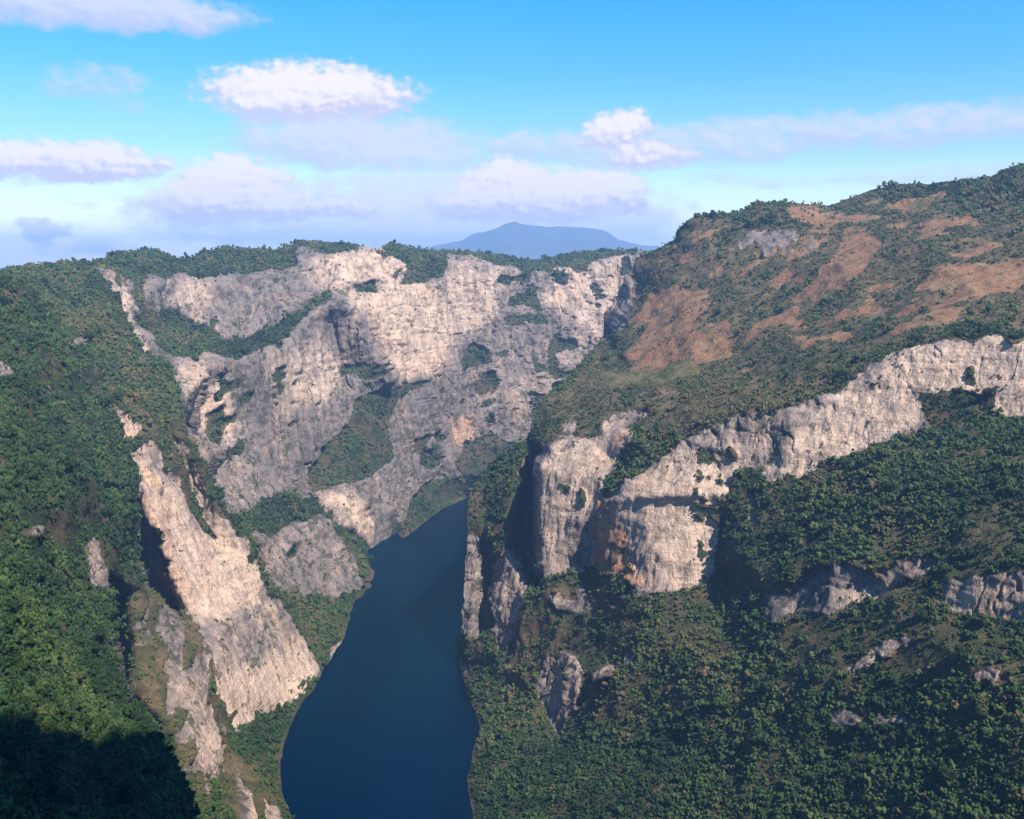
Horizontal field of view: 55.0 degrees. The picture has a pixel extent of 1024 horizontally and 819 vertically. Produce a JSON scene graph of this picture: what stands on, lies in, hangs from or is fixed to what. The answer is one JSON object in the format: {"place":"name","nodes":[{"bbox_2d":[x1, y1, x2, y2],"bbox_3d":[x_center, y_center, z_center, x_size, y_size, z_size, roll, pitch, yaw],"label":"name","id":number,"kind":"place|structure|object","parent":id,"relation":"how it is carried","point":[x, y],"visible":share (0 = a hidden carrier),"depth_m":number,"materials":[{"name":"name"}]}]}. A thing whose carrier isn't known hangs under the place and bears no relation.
{"place":"outdoors","nodes":[
{"label":"outdoors","id":0,"kind":"place"},
{"bbox_2d":[0,245,649,818],"bbox_3d":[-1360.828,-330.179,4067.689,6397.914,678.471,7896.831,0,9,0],"label":"canyon wall","id":1,"kind":"structure","parent":0,"point":[206,585],"depth_m":1862.42,"materials":[{"name":"stone"}]},
{"bbox_2d":[0,653,15,667],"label":"tree","id":2,"kind":"object","parent":1,"relation":"on","point":[8,659],"visible":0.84,"depth_m":433.71,"materials":[{"name":"green plant"}]},
{"bbox_2d":[3,682,15,690],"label":"tree","id":3,"kind":"object","parent":1,"relation":"on","point":[10,685],"visible":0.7,"depth_m":407.46,"materials":[{"name":"green plant"}]},
{"bbox_2d":[3,429,17,437],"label":"tree","id":4,"kind":"object","parent":1,"relation":"on","point":[10,433],"visible":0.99,"depth_m":786.77,"materials":[{"name":"green plant"}]},
{"bbox_2d":[4,614,16,624],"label":"tree","id":5,"kind":"object","parent":1,"relation":"on","point":[11,618],"visible":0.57,"depth_m":472.32,"materials":[{"name":"green plant"}]},
{"bbox_2d":[1,598,23,611],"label":"tree","id":6,"kind":"object","parent":1,"relation":"on","point":[14,604],"visible":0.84,"depth_m":486.13,"materials":[{"name":"green plant"}]},
{"bbox_2d":[8,578,17,587],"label":"tree","id":7,"kind":"object","parent":1,"relation":"on","point":[14,583],"visible":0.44,"depth_m":524.84,"materials":[{"name":"green plant"}]},
{"bbox_2d":[8,665,18,674],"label":"tree","id":8,"kind":"object","parent":1,"relation":"on","point":[15,670],"visible":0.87,"depth_m":433.33,"materials":[{"name":"green plant"}]},
{"bbox_2d":[0,770,29,794],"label":"tree","id":9,"kind":"object","parent":1,"relation":"on","point":[12,779],"visible":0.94,"depth_m":297.42,"materials":[{"name":"green plant"}]},
{"bbox_2d":[12,692,25,699],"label":"tree","id":10,"kind":"object","parent":1,"relation":"on","point":[19,696],"visible":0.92,"depth_m":408.54,"materials":[{"name":"green plant"}]},
{"bbox_2d":[14,680,23,690],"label":"tree","id":11,"kind":"object","parent":1,"relation":"on","point":[18,683],"visible":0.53,"depth_m":421.77,"materials":[{"name":"green plant"}]},
{"bbox_2d":[14,654,23,662],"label":"tree","id":12,"kind":"object","parent":1,"relation":"on","point":[18,658],"visible":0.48,"depth_m":453.57,"materials":[{"name":"green plant"}]},
{"bbox_2d":[12,662,27,672],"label":"tree","id":13,"kind":"object","parent":1,"relation":"on","point":[22,665],"visible":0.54,"depth_m":446.64,"materials":[{"name":"green plant"}]},
{"bbox_2d":[13,698,30,706],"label":"tree","id":14,"kind":"object","parent":1,"relation":"on","point":[25,702],"visible":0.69,"depth_m":404.86,"materials":[{"name":"green plant"}]},
{"bbox_2d":[17,569,26,577],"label":"tree","id":15,"kind":"object","parent":1,"relation":"on","point":[22,572],"visible":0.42,"depth_m":584.71,"materials":[{"name":"green plant"}]},
{"bbox_2d":[16,718,31,730],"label":"tree","id":16,"kind":"object","parent":1,"relation":"on","point":[24,724],"visible":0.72,"depth_m":371.64,"materials":[{"name":"green plant"}]},
{"bbox_2d":[19,596,31,606],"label":"tree","id":17,"kind":"object","parent":1,"relation":"on","point":[28,601],"visible":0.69,"depth_m":531.88,"materials":[{"name":"green plant"}]},
{"bbox_2d":[21,615,33,627],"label":"tree","id":18,"kind":"object","parent":1,"relation":"on","point":[29,620],"visible":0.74,"depth_m":509.58,"materials":[{"name":"green plant"}]},
{"bbox_2d":[19,709,37,723],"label":"tree","id":19,"kind":"object","parent":1,"relation":"on","point":[31,714],"visible":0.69,"depth_m":389.28,"materials":[{"name":"green plant"}]},
{"bbox_2d":[21,673,36,684],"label":"tree","id":20,"kind":"object","parent":1,"relation":"on","point":[30,678],"visible":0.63,"depth_m":444.66,"materials":[{"name":"green plant"}]},
{"bbox_2d":[23,634,34,646],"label":"tree","id":21,"kind":"object","parent":1,"relation":"on","point":[29,640],"visible":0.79,"depth_m":495.48,"materials":[{"name":"green plant"}]},
{"bbox_2d":[23,535,37,544],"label":"tree","id":22,"kind":"object","parent":1,"relation":"on","point":[32,540],"visible":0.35,"depth_m":659.51,"materials":[{"name":"green plant"}]},
{"bbox_2d":[29,481,38,488],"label":"tree","id":23,"kind":"object","parent":1,"relation":"on","point":[33,484],"visible":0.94,"depth_m":722.67,"materials":[{"name":"green plant"}]},
{"bbox_2d":[26,466,42,479],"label":"tree","id":24,"kind":"object","parent":1,"relation":"on","point":[34,472],"visible":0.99,"depth_m":739.22,"materials":[{"name":"green plant"}]},
{"bbox_2d":[27,724,41,733],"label":"tree","id":25,"kind":"object","parent":1,"relation":"on","point":[35,729],"visible":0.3,"depth_m":384.63,"materials":[{"name":"green plant"}]},
{"bbox_2d":[27,693,42,702],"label":"tree","id":26,"kind":"object","parent":1,"relation":"on","point":[33,697],"visible":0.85,"depth_m":426.73,"materials":[{"name":"green plant"}]},
{"bbox_2d":[29,603,40,612],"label":"tree","id":27,"kind":"object","parent":1,"relation":"on","point":[34,607],"visible":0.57,"depth_m":537.98,"materials":[{"name":"green plant"}]},
{"bbox_2d":[30,683,43,691],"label":"tree","id":28,"kind":"object","parent":1,"relation":"on","point":[40,686],"visible":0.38,"depth_m":451.39,"materials":[{"name":"green plant"}]},
{"bbox_2d":[34,570,45,585],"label":"tree","id":29,"kind":"object","parent":1,"relation":"on","point":[39,575],"visible":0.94,"depth_m":620.49,"materials":[{"name":"green plant"}]},
{"bbox_2d":[32,305,47,313],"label":"tree","id":30,"kind":"object","parent":1,"relation":"on","point":[40,309],"visible":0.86,"depth_m":1188.61,"materials":[{"name":"green plant"}]},
{"bbox_2d":[35,713,44,722],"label":"tree","id":31,"kind":"object","parent":1,"relation":"on","point":[41,717],"visible":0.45,"depth_m":408.40,"materials":[{"name":"green plant"}]},
{"bbox_2d":[39,697,50,704],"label":"tree","id":32,"kind":"object","parent":1,"relation":"on","point":[45,700],"visible":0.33,"depth_m":445.74,"materials":[{"name":"green plant"}]},
{"bbox_2d":[39,683,53,694],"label":"tree","id":33,"kind":"object","parent":1,"relation":"on","point":[47,689],"visible":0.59,"depth_m":465.19,"materials":[{"name":"green plant"}]},
{"bbox_2d":[40,634,54,643],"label":"tree","id":34,"kind":"object","parent":1,"relation":"on","point":[47,639],"visible":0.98,"depth_m":520.58,"materials":[{"name":"green plant"}]},
{"bbox_2d":[42,702,59,717],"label":"tree","id":35,"kind":"object","parent":1,"relation":"on","point":[50,709],"visible":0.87,"depth_m":432.42,"materials":[{"name":"green plant"}]},
{"bbox_2d":[44,720,57,730],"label":"tree","id":36,"kind":"object","parent":1,"relation":"on","point":[52,724],"visible":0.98,"depth_m":423.57,"materials":[{"name":"green plant"}]},
{"bbox_2d":[46,553,57,564],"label":"tree","id":37,"kind":"object","parent":1,"relation":"on","point":[50,557],"visible":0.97,"depth_m":709.37,"materials":[{"name":"green plant"}]},
{"bbox_2d":[48,729,65,742],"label":"tree","id":38,"kind":"object","parent":1,"relation":"on","point":[58,735],"visible":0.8,"depth_m":417.17,"materials":[{"name":"green plant"}]},
{"bbox_2d":[53,649,63,657],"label":"tree","id":39,"kind":"object","parent":1,"relation":"on","point":[58,653],"visible":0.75,"depth_m":526.60,"materials":[{"name":"green plant"}]},
{"bbox_2d":[52,464,65,477],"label":"tree","id":40,"kind":"object","parent":1,"relation":"on","point":[59,468],"visible":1,"depth_m":831.48,"materials":[{"name":"green plant"}]},
{"bbox_2d":[56,718,70,729],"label":"tree","id":41,"kind":"object","parent":1,"relation":"on","point":[63,722],"visible":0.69,"depth_m":450.24,"materials":[{"name":"green plant"}]},
{"bbox_2d":[57,688,72,702],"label":"tree","id":42,"kind":"object","parent":1,"relation":"on","point":[67,692],"visible":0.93,"depth_m":487.38,"materials":[{"name":"green plant"}]},
{"bbox_2d":[56,693,73,703],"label":"tree","id":43,"kind":"object","parent":1,"relation":"on","point":[68,700],"visible":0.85,"depth_m":484.50,"materials":[{"name":"green plant"}]},
{"bbox_2d":[60,707,72,719],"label":"tree","id":44,"kind":"object","parent":1,"relation":"on","point":[70,711],"visible":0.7,"depth_m":468.44,"materials":[{"name":"green plant"}]},
{"bbox_2d":[56,457,79,472],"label":"tree","id":45,"kind":"object","parent":1,"relation":"on","point":[68,463],"visible":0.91,"depth_m":848.00,"materials":[{"name":"green plant"}]},
{"bbox_2d":[62,661,75,672],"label":"tree","id":46,"kind":"object","parent":1,"relation":"on","point":[69,666],"visible":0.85,"depth_m":533.63,"materials":[{"name":"green plant"}]},
{"bbox_2d":[62,596,75,612],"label":"tree","id":47,"kind":"object","parent":1,"relation":"on","point":[71,600],"visible":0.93,"depth_m":676.70,"materials":[{"name":"green plant"}]},
{"bbox_2d":[66,731,81,741],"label":"tree","id":48,"kind":"object","parent":1,"relation":"on","point":[70,737],"visible":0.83,"depth_m":445.64,"materials":[{"name":"green plant"}]},
{"bbox_2d":[68,712,79,721],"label":"tree","id":49,"kind":"object","parent":1,"relation":"on","point":[75,717],"visible":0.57,"depth_m":478.42,"materials":[{"name":"green plant"}]},
{"bbox_2d":[74,670,84,682],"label":"tree","id":50,"kind":"object","parent":1,"relation":"on","point":[78,674],"visible":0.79,"depth_m":571.43,"materials":[{"name":"green plant"}]},
{"bbox_2d":[74,565,87,578],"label":"tree","id":51,"kind":"object","parent":1,"relation":"on","point":[83,569],"visible":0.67,"depth_m":782.41,"materials":[{"name":"green plant"}]},
{"bbox_2d":[75,582,86,591],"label":"tree","id":52,"kind":"object","parent":1,"relation":"on","point":[80,585],"visible":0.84,"depth_m":756.35,"materials":[{"name":"green plant"}]},
{"bbox_2d":[77,714,93,727],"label":"tree","id":53,"kind":"object","parent":1,"relation":"on","point":[85,720],"visible":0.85,"depth_m":491.74,"materials":[{"name":"green plant"}]},
{"bbox_2d":[82,331,95,341],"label":"tree","id":54,"kind":"object","parent":1,"relation":"on","point":[89,335],"visible":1,"depth_m":1382.26,"materials":[{"name":"green plant"}]},
{"bbox_2d":[88,681,99,690],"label":"tree","id":55,"kind":"object","parent":1,"relation":"on","point":[93,686],"visible":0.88,"depth_m":587.12,"materials":[{"name":"green plant"}]},
{"bbox_2d":[87,640,102,653],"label":"tree","id":56,"kind":"object","parent":1,"relation":"on","point":[94,646],"visible":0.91,"depth_m":672.09,"materials":[{"name":"green plant"}]},
{"bbox_2d":[90,626,108,639],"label":"tree","id":57,"kind":"object","parent":1,"relation":"on","point":[98,632],"visible":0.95,"depth_m":701.89,"materials":[{"name":"green plant"}]},
{"bbox_2d":[93,324,105,333],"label":"tree","id":58,"kind":"object","parent":1,"relation":"on","point":[99,329],"visible":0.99,"depth_m":1455.55,"materials":[{"name":"green plant"}]},
{"bbox_2d":[93,715,106,730],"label":"tree","id":59,"kind":"object","parent":1,"relation":"on","point":[98,721],"visible":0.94,"depth_m":524.05,"materials":[{"name":"green plant"}]},
{"bbox_2d":[93,694,106,704],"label":"tree","id":60,"kind":"object","parent":1,"relation":"on","point":[100,699],"visible":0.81,"depth_m":574.25,"materials":[{"name":"green plant"}]},
{"bbox_2d":[97,740,110,746],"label":"tree","id":61,"kind":"object","parent":1,"relation":"on","point":[103,743],"visible":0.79,"depth_m":499.80,"materials":[{"name":"green plant"}]},
{"bbox_2d":[99,734,111,740],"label":"tree","id":62,"kind":"object","parent":1,"relation":"on","point":[105,737],"visible":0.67,"depth_m":509.89,"materials":[{"name":"green plant"}]},
{"bbox_2d":[100,395,114,406],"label":"tree","id":63,"kind":"object","parent":1,"relation":"on","point":[108,400],"visible":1,"depth_m":1238.33,"materials":[{"name":"green plant"}]},
{"bbox_2d":[102,506,114,518],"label":"tree","id":64,"kind":"object","parent":1,"relation":"on","point":[107,509],"visible":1,"depth_m":939.16,"materials":[{"name":"green plant"}]},
{"bbox_2d":[108,725,120,734],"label":"tree","id":65,"kind":"object","parent":1,"relation":"on","point":[115,727],"visible":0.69,"depth_m":534.24,"materials":[{"name":"green plant"}]},
{"bbox_2d":[110,729,121,747],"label":"tree","id":66,"kind":"object","parent":1,"relation":"on","point":[115,738],"visible":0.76,"depth_m":513.50,"materials":[{"name":"green plant"}]},
{"bbox_2d":[112,388,125,401],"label":"tree","id":67,"kind":"object","parent":1,"relation":"on","point":[119,393],"visible":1,"depth_m":1282.31,"materials":[{"name":"green plant"}]},
{"bbox_2d":[119,703,134,716],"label":"tree","id":68,"kind":"object","parent":1,"relation":"on","point":[128,708],"visible":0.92,"depth_m":607.14,"materials":[{"name":"green plant"}]},
{"bbox_2d":[129,734,144,745],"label":"tree","id":69,"kind":"object","parent":1,"relation":"on","point":[139,740],"visible":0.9,"depth_m":540.03,"materials":[{"name":"green plant"}]},
{"bbox_2d":[130,721,145,732],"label":"tree","id":70,"kind":"object","parent":1,"relation":"on","point":[139,725],"visible":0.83,"depth_m":584.66,"materials":[{"name":"green plant"}]},
{"bbox_2d":[146,731,156,740],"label":"tree","id":71,"kind":"object","parent":1,"relation":"on","point":[151,735],"visible":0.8,"depth_m":589.51,"materials":[{"name":"green plant"}]},
{"bbox_2d":[151,731,165,740],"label":"tree","id":72,"kind":"object","parent":1,"relation":"on","point":[161,735],"visible":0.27,"depth_m":610.93,"materials":[{"name":"green plant"}]},
{"bbox_2d":[151,759,169,774],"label":"tree","id":73,"kind":"object","parent":1,"relation":"on","point":[162,767],"visible":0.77,"depth_m":515.61,"materials":[{"name":"green plant"}]},
{"bbox_2d":[164,745,173,753],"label":"tree","id":74,"kind":"object","parent":1,"relation":"on","point":[169,749],"visible":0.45,"depth_m":628.66,"materials":[{"name":"green plant"}]},
{"bbox_2d":[172,755,179,769],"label":"tree","id":75,"kind":"object","parent":1,"relation":"on","point":[177,761],"visible":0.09,"depth_m":595.62,"materials":[{"name":"green plant"}]},
{"bbox_2d":[0,162,1023,818],"bbox_3d":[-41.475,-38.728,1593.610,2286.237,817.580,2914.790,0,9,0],"label":"forest","id":76,"kind":"object","parent":1,"relation":"on","point":[22,450],"visible":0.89,"depth_m":1041.63,"materials":[{"name":"green plant"}]},
{"bbox_2d":[280,497,479,818],"bbox_3d":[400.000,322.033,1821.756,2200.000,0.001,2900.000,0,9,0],"label":"river","id":77,"kind":"structure","parent":0,"point":[385,724],"depth_m":1326.87,"materials":[{"name":"liquid"}]},
{"bbox_2d":[0,0,1023,267],"label":"sky","id":78,"kind":"structure","parent":0,"point":[176,127],"materials":[{"name":"blue"}]},
{"bbox_2d":[426,222,659,258],"bbox_3d":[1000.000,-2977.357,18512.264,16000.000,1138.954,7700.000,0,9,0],"label":"mountain","id":79,"kind":"structure","parent":0,"point":[517,239],"depth_m":16091.86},
{"bbox_2d":[457,164,1023,818],"bbox_3d":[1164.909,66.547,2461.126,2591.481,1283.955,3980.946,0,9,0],"label":"canyon wall","id":80,"kind":"structure","parent":0,"point":[665,550],"depth_m":1150.53,"materials":[{"name":"stone"}]},
{"bbox_2d":[713,696,725,709],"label":"tree","id":81,"kind":"object","parent":80,"relation":"on","point":[719,700],"visible":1,"depth_m":946.90,"materials":[{"name":"green plant"}]},
{"bbox_2d":[751,728,769,745],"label":"tree","id":82,"kind":"object","parent":80,"relation":"on","point":[760,736],"visible":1,"depth_m":875.38,"materials":[{"name":"green plant"}]},
{"bbox_2d":[759,680,774,691],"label":"tree","id":83,"kind":"object","parent":80,"relation":"on","point":[766,685],"visible":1,"depth_m":905.52,"materials":[{"name":"green plant"}]},
{"bbox_2d":[773,525,783,536],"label":"tree","id":84,"kind":"object","parent":80,"relation":"on","point":[778,529],"visible":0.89,"depth_m":1043.35,"materials":[{"name":"green plant"}]},
{"bbox_2d":[783,525,797,537],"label":"tree","id":85,"kind":"object","parent":80,"relation":"on","point":[787,530],"visible":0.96,"depth_m":1024.87,"materials":[{"name":"green plant"}]},
{"bbox_2d":[821,499,835,509],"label":"tree","id":86,"kind":"object","parent":80,"relation":"on","point":[828,502],"visible":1,"depth_m":1011.88,"materials":[{"name":"green plant"}]},
{"bbox_2d":[821,521,835,529],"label":"tree","id":87,"kind":"object","parent":80,"relation":"on","point":[827,525],"visible":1,"depth_m":973.51,"materials":[{"name":"green plant"}]},
{"bbox_2d":[855,721,867,730],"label":"tree","id":88,"kind":"object","parent":80,"relation":"on","point":[861,725],"visible":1,"depth_m":803.38,"materials":[{"name":"green plant"}]},
{"bbox_2d":[875,447,890,458],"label":"tree","id":89,"kind":"object","parent":80,"relation":"on","point":[880,450],"visible":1,"depth_m":1010.78,"materials":[{"name":"green plant"}]},
{"bbox_2d":[877,505,893,515],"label":"tree","id":90,"kind":"object","parent":80,"relation":"on","point":[884,510],"visible":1,"depth_m":928.10,"materials":[{"name":"green plant"}]},
{"bbox_2d":[885,479,898,489],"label":"tree","id":91,"kind":"object","parent":80,"relation":"on","point":[891,483],"visible":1,"depth_m":952.26,"materials":[{"name":"green plant"}]},
{"bbox_2d":[886,672,898,682],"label":"tree","id":92,"kind":"object","parent":80,"relation":"on","point":[893,676],"visible":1,"depth_m":802.92,"materials":[{"name":"green plant"}]},
{"bbox_2d":[915,609,928,621],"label":"tree","id":93,"kind":"object","parent":80,"relation":"on","point":[921,613],"visible":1,"depth_m":813.07,"materials":[{"name":"green plant"}]},
{"bbox_2d":[938,760,951,769],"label":"tree","id":94,"kind":"object","parent":80,"relation":"on","point":[945,765],"visible":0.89,"depth_m":705.50,"materials":[{"name":"green plant"}]},
{"bbox_2d":[941,767,957,780],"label":"tree","id":95,"kind":"object","parent":80,"relation":"on","point":[948,773],"visible":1,"depth_m":693.52,"materials":[{"name":"green plant"}]},
{"bbox_2d":[953,644,971,661],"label":"tree","id":96,"kind":"object","parent":80,"relation":"on","point":[961,651],"visible":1,"depth_m":752.64,"materials":[{"name":"green plant"}]},
{"bbox_2d":[971,695,987,704],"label":"tree","id":97,"kind":"object","parent":80,"relation":"on","point":[975,700],"visible":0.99,"depth_m":718.40,"materials":[{"name":"green plant"}]},
{"bbox_2d":[973,613,991,627],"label":"tree","id":98,"kind":"object","parent":80,"relation":"on","point":[982,618],"visible":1,"depth_m":772.66,"materials":[{"name":"green plant"}]},
{"bbox_2d":[975,705,990,720],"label":"tree","id":99,"kind":"object","parent":80,"relation":"on","point":[981,714],"visible":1,"depth_m":708.08,"materials":[{"name":"green plant"}]},
{"bbox_2d":[974,703,991,712],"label":"tree","id":100,"kind":"object","parent":80,"relation":"on","point":[983,708],"visible":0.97,"depth_m":711.10,"materials":[{"name":"green plant"}]},
{"bbox_2d":[981,387,996,401],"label":"tree","id":101,"kind":"object","parent":80,"relation":"on","point":[988,391],"visible":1,"depth_m":1011.33,"materials":[{"name":"green plant"}]},
{"bbox_2d":[988,474,1003,487],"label":"tree","id":102,"kind":"object","parent":80,"relation":"on","point":[997,478],"visible":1,"depth_m":863.25,"materials":[{"name":"green plant"}]},
{"bbox_2d":[988,458,1008,472],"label":"tree","id":103,"kind":"object","parent":80,"relation":"on","point":[997,463],"visible":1,"depth_m":884.47,"materials":[{"name":"green plant"}]},
{"bbox_2d":[997,691,1014,699],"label":"tree","id":104,"kind":"object","parent":80,"relation":"on","point":[1008,695],"visible":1,"depth_m":703.55,"materials":[{"name":"green plant"}]},
{"bbox_2d":[999,484,1016,497],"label":"tree","id":105,"kind":"object","parent":80,"relation":"on","point":[1005,489],"visible":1,"depth_m":846.00,"materials":[{"name":"green plant"}]},
{"bbox_2d":[1007,685,1022,696],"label":"tree","id":106,"kind":"object","parent":80,"relation":"on","point":[1014,689],"visible":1,"depth_m":700.40,"materials":[{"name":"green plant"}]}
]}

